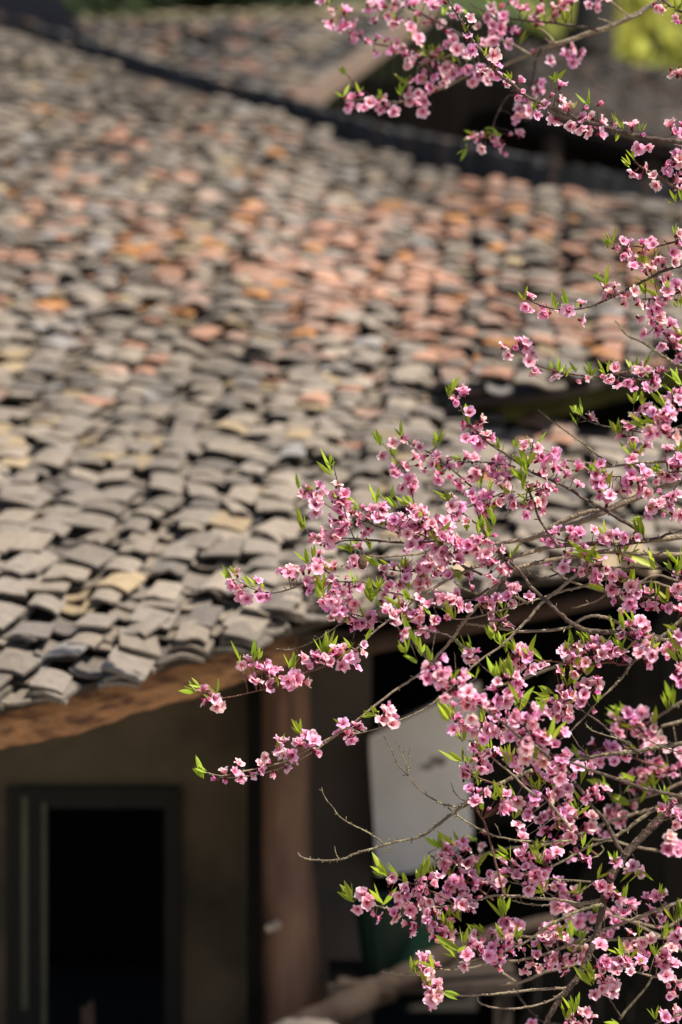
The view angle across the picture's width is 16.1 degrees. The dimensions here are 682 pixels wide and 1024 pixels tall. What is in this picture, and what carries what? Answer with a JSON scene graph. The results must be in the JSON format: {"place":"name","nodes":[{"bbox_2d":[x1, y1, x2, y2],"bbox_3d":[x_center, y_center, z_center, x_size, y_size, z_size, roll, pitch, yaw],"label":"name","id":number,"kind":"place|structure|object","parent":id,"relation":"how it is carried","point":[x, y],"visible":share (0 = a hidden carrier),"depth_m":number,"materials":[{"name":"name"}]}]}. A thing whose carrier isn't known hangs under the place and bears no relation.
{"place":"outdoors","nodes":[
{"label":"outdoors","id":0,"kind":"place"},
{"bbox_2d":[81,999,94,1023],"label":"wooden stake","id":1,"kind":"object","parent":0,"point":[88,1013],"visible":1,"depth_m":10.00,"materials":[{"name":"brown wood"}]},
{"bbox_2d":[68,0,681,84],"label":"hillside","id":2,"kind":"structure","parent":0,"point":[513,12],"depth_m":47.62,"materials":[{"name":"green plant"}]},
{"bbox_2d":[61,0,294,16],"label":"broadleaf tree","id":3,"kind":"object","parent":2,"relation":"on","point":[95,6],"visible":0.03,"depth_m":34.25,"materials":[{"name":"green plant"}]},
{"bbox_2d":[105,0,388,115],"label":"broadleaf tree","id":4,"kind":"object","parent":2,"relation":"on","point":[204,5],"visible":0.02,"depth_m":35.81,"materials":[{"name":"plant"}]},
{"bbox_2d":[72,0,681,185],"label":"timber house","id":5,"kind":"structure","parent":0,"point":[304,54],"depth_m":23.88,"materials":[{"name":"tile"}]},
{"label":"ground","id":6,"kind":"structure","parent":0,"visible":0},
{"bbox_2d":[0,0,84,35],"bbox_3d":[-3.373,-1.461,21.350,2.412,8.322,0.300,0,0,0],"label":"barn","id":7,"kind":"structure","parent":6,"relation":"on","point":[53,14],"depth_m":21.20,"materials":[{"name":"grey"}]},
{"bbox_2d":[277,1017,333,1023],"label":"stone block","id":8,"kind":"structure","parent":6,"relation":"on","point":[302,1020],"depth_m":9.78,"materials":[{"name":"beige stone"}]},
{"bbox_2d":[0,231,681,1023],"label":"tiled house","id":9,"kind":"structure","parent":6,"relation":"on","point":[156,457],"depth_m":10.55,"materials":[{"name":"tile"}]},
{"bbox_2d":[328,960,519,1023],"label":"bench","id":10,"kind":"object","parent":9,"relation":"on","point":[347,974],"visible":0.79,"depth_m":10.15,"materials":[{"name":"brown wood"}]},
{"bbox_2d":[353,893,444,976],"bbox_3d":[0.246,1.808,10.300,0.400,0.310,0.400,0,0,0],"label":"basket","id":11,"kind":"object","parent":10,"relation":"on","point":[385,944],"visible":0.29,"depth_m":10.15,"materials":[{"name":"green plastic"}]},
{"bbox_2d":[274,914,557,1023],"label":"log rail","id":12,"kind":"object","parent":10,"relation":"on","point":[365,996],"visible":0.64,"depth_m":9.95,"materials":[{"name":"brown wood"}]},
{"bbox_2d":[0,13,681,420],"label":"tiled house","id":13,"kind":"structure","parent":6,"relation":"on","point":[290,227],"depth_m":14.25,"materials":[{"name":"tile"}]},
{"bbox_2d":[179,0,681,1023],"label":"peach tree","id":14,"kind":"object","parent":6,"relation":"on","point":[437,528],"visible":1,"depth_m":6.54,"materials":[{"name":"pink plant"}]},
{"bbox_2d":[547,0,616,57],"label":"tree trunk","id":15,"kind":"object","parent":6,"relation":"on","point":[602,42],"visible":0.19,"depth_m":30.75,"materials":[{"name":"wood"}]},
{"bbox_2d":[505,43,681,178],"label":"lean to","id":16,"kind":"object","parent":6,"relation":"on","point":[628,93],"visible":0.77,"depth_m":22.71,"materials":[{"name":"tile"}]},
{"bbox_2d":[519,0,681,69],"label":"broadleaf tree","id":17,"kind":"object","parent":6,"relation":"on","point":[667,55],"visible":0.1,"depth_m":33.55,"materials":[{"name":"green plant"}]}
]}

